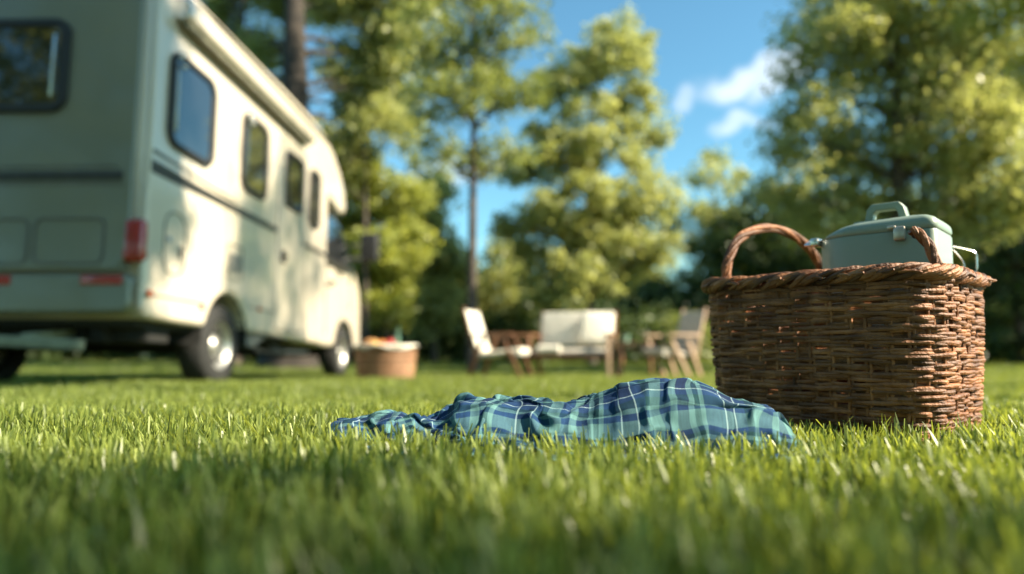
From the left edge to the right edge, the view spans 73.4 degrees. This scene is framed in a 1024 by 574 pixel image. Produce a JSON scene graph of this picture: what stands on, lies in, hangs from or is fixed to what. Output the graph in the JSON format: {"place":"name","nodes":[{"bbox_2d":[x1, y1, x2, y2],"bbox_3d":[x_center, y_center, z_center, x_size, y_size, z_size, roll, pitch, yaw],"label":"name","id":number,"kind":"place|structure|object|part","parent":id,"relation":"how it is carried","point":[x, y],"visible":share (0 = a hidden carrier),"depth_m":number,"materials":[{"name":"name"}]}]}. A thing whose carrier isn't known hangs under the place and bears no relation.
{"place":"outdoors","nodes":[
{"label":"outdoors","id":0,"kind":"place"},
{"bbox_2d":[0,353,1023,573],"bbox_3d":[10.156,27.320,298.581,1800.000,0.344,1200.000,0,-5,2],"label":"ground","id":1,"kind":"structure","parent":0,"point":[837,508],"depth_m":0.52,"materials":[{"name":"green plant"}]},
{"bbox_2d":[25,351,65,361],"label":"bush","id":2,"kind":"object","parent":1,"relation":"on","point":[36,356],"visible":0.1,"depth_m":21.65,"materials":[{"name":"green plant"}]},
{"bbox_2d":[31,352,72,360],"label":"bush","id":3,"kind":"object","parent":1,"relation":"on","point":[68,355],"depth_m":23.20,"materials":[{"name":"green plant"}]},
{"bbox_2d":[65,352,141,360],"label":"bush","id":4,"kind":"object","parent":1,"relation":"on","point":[79,356],"visible":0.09,"depth_m":22.45,"materials":[{"name":"green plant"}]},
{"bbox_2d":[142,354,177,361],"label":"bush","id":5,"kind":"object","parent":1,"relation":"on","point":[154,357],"visible":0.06,"depth_m":21.74,"materials":[{"name":"green plant"}]},
{"bbox_2d":[0,0,379,381],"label":"camper van","id":6,"kind":"object","parent":1,"relation":"on","point":[170,180],"visible":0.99,"depth_m":4.88,"materials":[{"name":"beige paint"}]},
{"bbox_3d":[-3.549,-1.501,4.665,1.100,0.660,0.035,0,-6,2],"label":"window","id":7,"kind":"part","parent":6,"relation":"part of","materials":[{"name":"black glass"}]},
{"bbox_3d":[-2.398,-1.330,5.209,0.067,0.720,0.680,0,-6,2],"label":"window","id":8,"kind":"part","parent":6,"relation":"part of","materials":[{"name":"blue glass"}]},
{"bbox_3d":[-2.359,-1.201,6.361,0.067,0.720,0.560,0,-6,2],"label":"window","id":9,"kind":"part","parent":6,"relation":"part of","materials":[{"name":"green glass"}]},
{"bbox_3d":[-2.331,-0.522,7.311,0.059,2.005,0.765,0,-6,2],"label":"door","id":10,"kind":"part","parent":6,"relation":"part of","materials":[{"name":"beige paint"}]},
{"bbox_3d":[-2.317,-1.030,8.072,0.035,0.680,0.340,0,-6,2],"label":"window","id":11,"kind":"part","parent":6,"relation":"part of","materials":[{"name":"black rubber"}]},
{"bbox_3d":[-2.411,-0.643,9.472,0.126,0.680,1.500,0,-6,2],"label":"cab window","id":12,"kind":"part","parent":6,"relation":"part of","materials":[{"name":"black glass"}]},
{"bbox_2d":[157,354,254,360],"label":"bush","id":13,"kind":"object","parent":1,"relation":"on","point":[177,357],"depth_m":21.67,"materials":[{"name":"green plant"}]},
{"bbox_2d":[243,356,257,359],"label":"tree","id":14,"kind":"object","parent":1,"relation":"on","point":[249,357],"depth_m":25.49,"materials":[{"name":"green plant"}]},
{"bbox_2d":[198,0,313,365],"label":"tree","id":15,"kind":"object","parent":1,"relation":"on","point":[222,14],"visible":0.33,"depth_m":18.61,"materials":[{"name":"green plant"}]},
{"bbox_2d":[228,0,430,369],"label":"tree","id":16,"kind":"object","parent":1,"relation":"on","point":[291,52],"visible":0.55,"depth_m":16.14,"materials":[{"name":"green plant"}]},
{"bbox_2d":[304,0,448,352],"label":"tree","id":17,"kind":"object","parent":1,"relation":"on","point":[362,128],"visible":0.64,"depth_m":16.43,"materials":[{"name":"green plant"}]},
{"bbox_2d":[348,324,408,360],"bbox_3d":[-4.650,1.401,22.599,2.708,2.620,3.164,3,-6,-32],"label":"bush","id":18,"kind":"object","parent":1,"relation":"on","point":[376,336],"visible":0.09,"depth_m":21.82,"materials":[{"name":"green plant"}]},
{"bbox_2d":[354,344,416,378],"bbox_3d":[-1.431,0.856,7.757,0.775,0.410,0.640,-3,-6,32],"label":"round basket","id":19,"kind":"object","parent":1,"relation":"on","point":[385,363],"visible":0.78,"depth_m":7.49,"materials":[{"name":"beige wicker"}]},
{"bbox_2d":[351,344,417,352],"bbox_3d":[-1.420,0.704,7.772,0.815,0.114,0.666,-3,-6,32],"label":"liner cloth","id":20,"kind":"object","parent":19,"relation":"on","point":[391,346],"visible":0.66,"depth_m":7.50,"materials":[{"name":"beige fabric"}]},
{"bbox_2d":[362,339,378,343],"bbox_3d":[-1.592,0.639,7.752,0.200,0.110,0.140,0,-5,2],"label":"bread roll","id":21,"kind":"object","parent":20,"relation":"on","point":[368,341],"visible":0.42,"depth_m":7.71,"materials":[{"name":"food"}]},
{"bbox_2d":[394,327,400,343],"bbox_3d":[-1.304,0.613,7.805,0.076,0.305,0.076,6,-1,2],"label":"bottle","id":22,"kind":"object","parent":20,"relation":"on","point":[397,339],"visible":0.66,"depth_m":7.78,"materials":[{"name":"green glass"}]},
{"bbox_2d":[386,338,394,343],"bbox_3d":[-1.364,0.621,7.696,0.104,0.109,0.104,0,-5,2],"label":"apple","id":23,"kind":"object","parent":19,"relation":"in","point":[390,341],"visible":0.56,"depth_m":7.66,"materials":[{"name":"red food"}]},
{"bbox_2d":[333,140,443,341],"bbox_3d":[-3.625,-0.866,17.893,3.744,5.949,3.220,0,-5,2],"label":"tree","id":24,"kind":"object","parent":1,"relation":"on","point":[387,299],"visible":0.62,"depth_m":17.41,"materials":[{"name":"green plant"}]},
{"bbox_2d":[368,271,425,359],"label":"tree","id":25,"kind":"object","parent":1,"relation":"on","point":[417,357],"depth_m":25.85,"materials":[{"name":"green plant"}]},
{"bbox_2d":[361,41,458,340],"bbox_3d":[-3.516,-3.308,22.363,3.531,11.623,2.701,0,-5,2],"label":"tree","id":26,"kind":"object","parent":1,"relation":"on","point":[414,164],"visible":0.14,"depth_m":22.52,"materials":[{"name":"green plant"}]},
{"bbox_2d":[391,312,466,361],"bbox_3d":[-2.472,1.492,21.993,2.970,2.576,3.036,2,-5,-19],"label":"bush","id":27,"kind":"object","parent":1,"relation":"on","point":[424,353],"visible":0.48,"depth_m":21.51,"materials":[{"name":"green plant"}]},
{"bbox_2d":[381,164,487,362],"bbox_3d":[-2.489,-0.570,20.063,3.547,5.727,3.288,0,-5,2],"label":"tree","id":28,"kind":"object","parent":1,"relation":"on","point":[439,295],"visible":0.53,"depth_m":19.63,"materials":[{"name":"green plant"}]},
{"bbox_2d":[416,265,514,359],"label":"tree","id":29,"kind":"object","parent":1,"relation":"on","point":[500,357],"visible":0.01,"depth_m":26.76,"materials":[{"name":"green plant"}]},
{"bbox_2d":[383,0,566,372],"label":"tree","id":30,"kind":"object","parent":1,"relation":"on","point":[492,74],"visible":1,"depth_m":12.67,"materials":[{"name":"green plant"}]},
{"bbox_2d":[439,289,513,361],"bbox_3d":[-1.028,1.289,22.267,3.010,2.602,3.134,0,-5,2],"label":"bush","id":31,"kind":"object","parent":1,"relation":"on","point":[465,340],"visible":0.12,"depth_m":21.70,"materials":[{"name":"green plant"}]},
{"bbox_2d":[462,306,533,376],"bbox_3d":[-0.165,0.700,8.482,0.780,0.906,0.630,-1,-5,16],"label":"camp chair","id":32,"kind":"object","parent":1,"relation":"on","point":[481,348],"visible":0.9,"depth_m":8.34,"materials":[{"name":"beige fabric"}]},
{"bbox_2d":[456,235,580,360],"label":"tree","id":33,"kind":"object","parent":1,"relation":"on","point":[497,273],"visible":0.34,"depth_m":21.38,"materials":[{"name":"green plant"}]},
{"bbox_2d":[482,287,574,362],"bbox_3d":[0.353,1.319,21.346,3.172,2.673,2.940,0,-5,2],"label":"bush","id":34,"kind":"object","parent":1,"relation":"on","point":[524,322],"visible":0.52,"depth_m":20.65,"materials":[{"name":"green plant"}]},
{"bbox_2d":[491,231,629,347],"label":"tree","id":35,"kind":"object","parent":1,"relation":"on","point":[545,267],"visible":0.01,"depth_m":27.90,"materials":[{"name":"green plant"}]},
{"bbox_2d":[524,310,619,376],"bbox_3d":[0.784,0.742,8.861,1.117,0.908,0.720,-2,-5,19],"label":"camp bench","id":36,"kind":"object","parent":1,"relation":"on","point":[557,329],"visible":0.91,"depth_m":8.97,"materials":[{"name":"beige fabric"}]},
{"bbox_2d":[578,311,611,346],"bbox_3d":[1.083,0.548,8.956,0.400,0.432,0.233,7,-4,9],"label":"cushion","id":37,"kind":"object","parent":36,"relation":"on","point":[594,327],"visible":0.88,"depth_m":8.89,"materials":[{"name":"beige fabric"}]},
{"bbox_2d":[328,378,824,462],"bbox_3d":[0.062,0.192,1.054,0.684,0.108,0.415,0,-5,2],"label":"plaid cloth","id":38,"kind":"object","parent":1,"relation":"on","point":[690,409],"visible":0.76,"depth_m":0.97,"materials":[{"name":"fabric"}]},
{"bbox_2d":[555,286,617,360],"bbox_3d":[2.052,1.261,22.813,3.109,3.103,3.137,0,-5,2],"label":"bush","id":39,"kind":"object","parent":1,"relation":"on","point":[597,309],"visible":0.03,"depth_m":22.72,"materials":[{"name":"green plant"}]},
{"bbox_2d":[486,2,691,363],"bbox_3d":[2.172,-2.679,18.599,5.674,9.670,3.334,0,-5,-6],"label":"tree","id":40,"kind":"object","parent":1,"relation":"on","point":[601,229],"visible":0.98,"depth_m":18.26,"materials":[{"name":"green plant"}]},
{"bbox_2d":[544,240,678,346],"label":"tree","id":41,"kind":"object","parent":1,"relation":"on","point":[666,275],"visible":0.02,"depth_m":29.21,"materials":[{"name":"green plant"}]},
{"bbox_2d":[585,306,663,362],"bbox_3d":[3.664,1.630,21.201,2.497,2.100,2.833,-3,-6,31],"label":"bush","id":42,"kind":"object","parent":1,"relation":"on","point":[634,330],"visible":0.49,"depth_m":20.54,"materials":[{"name":"green plant"}]},
{"bbox_2d":[613,342,660,376],"bbox_3d":[1.594,0.943,8.802,0.526,0.472,0.485,0,-5,-3],"label":"camp table","id":43,"kind":"object","parent":1,"relation":"on","point":[621,347],"visible":0.62,"depth_m":8.61,"materials":[{"name":"brown wood"}]},
{"bbox_2d":[595,264,711,358],"bbox_3d":[6.054,1.128,24.325,6.117,4.355,6.153,2,-6,-24],"label":"bush","id":44,"kind":"object","parent":1,"relation":"on","point":[657,297],"visible":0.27,"depth_m":24.15,"materials":[{"name":"green plant"}]},
{"bbox_2d":[642,308,706,376],"bbox_3d":[1.989,0.702,8.419,0.645,0.890,0.567,2,-6,-22],"label":"camp chair","id":45,"kind":"object","parent":1,"relation":"on","point":[686,343],"visible":0.88,"depth_m":8.38,"materials":[{"name":"beige fabric"}]},
{"bbox_2d":[647,309,713,363],"bbox_3d":[5.317,1.661,20.554,2.652,1.992,2.678,0,-5,2],"label":"bush","id":46,"kind":"object","parent":1,"relation":"on","point":[706,347],"visible":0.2,"depth_m":20.26,"materials":[{"name":"green plant"}]},
{"bbox_2d":[651,143,760,299],"bbox_3d":[7.723,-1.292,25.997,4.108,8.253,4.258,5,-7,-43],"label":"tree","id":47,"kind":"object","parent":1,"relation":"on","point":[694,208],"visible":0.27,"depth_m":25.70,"materials":[{"name":"green plant"}]},
{"bbox_2d":[670,195,821,313],"bbox_3d":[8.673,-0.095,24.288,5.880,6.484,5.439,-3,-6,32],"label":"tree","id":48,"kind":"object","parent":1,"relation":"on","point":[795,248],"visible":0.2,"depth_m":23.55,"materials":[{"name":"green plant"}]},
{"bbox_2d":[688,172,844,275],"bbox_3d":[9.614,-0.623,23.526,6.010,6.481,4.667,1,-5,-10],"label":"tree","id":49,"kind":"object","parent":1,"relation":"on","point":[725,238],"visible":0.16,"depth_m":23.39,"materials":[{"name":"green plant"}]},
{"bbox_2d":[768,168,864,257],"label":"tree","id":50,"kind":"object","parent":1,"relation":"on","point":[833,185],"visible":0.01,"depth_m":26.62,"materials":[{"name":"green plant"}]},
{"bbox_2d":[701,223,996,443],"bbox_3d":[0.651,0.068,1.341,0.446,0.435,0.469,5,-7,-44],"label":"wicker basket","id":51,"kind":"object","parent":1,"relation":"on","point":[786,344],"visible":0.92,"depth_m":1.16,"materials":[{"name":"brown wicker"}]},
{"bbox_2d":[804,201,977,347],"bbox_3d":[0.731,-0.012,1.343,0.248,0.293,0.375,-5,-7,43],"label":"cooler box","id":52,"kind":"object","parent":51,"relation":"in","point":[870,240],"visible":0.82,"depth_m":1.26,"materials":[{"name":"green plastic"}]},
{"bbox_2d":[731,0,1023,254],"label":"tree","id":53,"kind":"object","parent":1,"relation":"on","point":[930,57],"visible":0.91,"depth_m":13.68,"materials":[{"name":"green plant"}]},
{"bbox_2d":[799,179,995,269],"bbox_3d":[12.271,-0.490,21.573,6.258,5.847,4.059,0,-5,2],"label":"tree","id":54,"kind":"object","parent":1,"relation":"on","point":[956,259],"visible":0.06,"depth_m":21.39,"materials":[{"name":"green plant"}]},
{"bbox_2d":[919,0,1023,88],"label":"tree","id":55,"kind":"object","parent":1,"relation":"on","point":[994,25],"visible":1,"depth_m":10.95,"materials":[{"name":"green plant"}]},
{"bbox_2d":[964,239,1008,305],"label":"tree","id":56,"kind":"object","parent":1,"relation":"on","point":[985,271],"visible":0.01,"depth_m":25.13,"materials":[{"name":"green plant"}]},
{"bbox_2d":[959,214,1023,364],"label":"tree","id":57,"kind":"object","parent":1,"relation":"on","point":[1009,260],"visible":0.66,"depth_m":18.52,"materials":[{"name":"green plant"}]},
{"bbox_2d":[985,300,1014,361],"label":"bush","id":58,"kind":"object","parent":1,"relation":"on","point":[993,355],"visible":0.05,"depth_m":20.76,"materials":[{"name":"green plant"}]},
{"bbox_2d":[199,0,1022,300],"label":"sky","id":59,"kind":"structure","parent":0,"point":[711,65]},
{"bbox_2d":[622,335,628,341],"bbox_3d":[1.452,0.658,8.782,0.100,0.090,0.100,0,-5,2],"label":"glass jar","id":60,"kind":"object","parent":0,"point":[625,338],"visible":0.94,"depth_m":8.74,"materials":[{"name":"green glass"}]}
]}

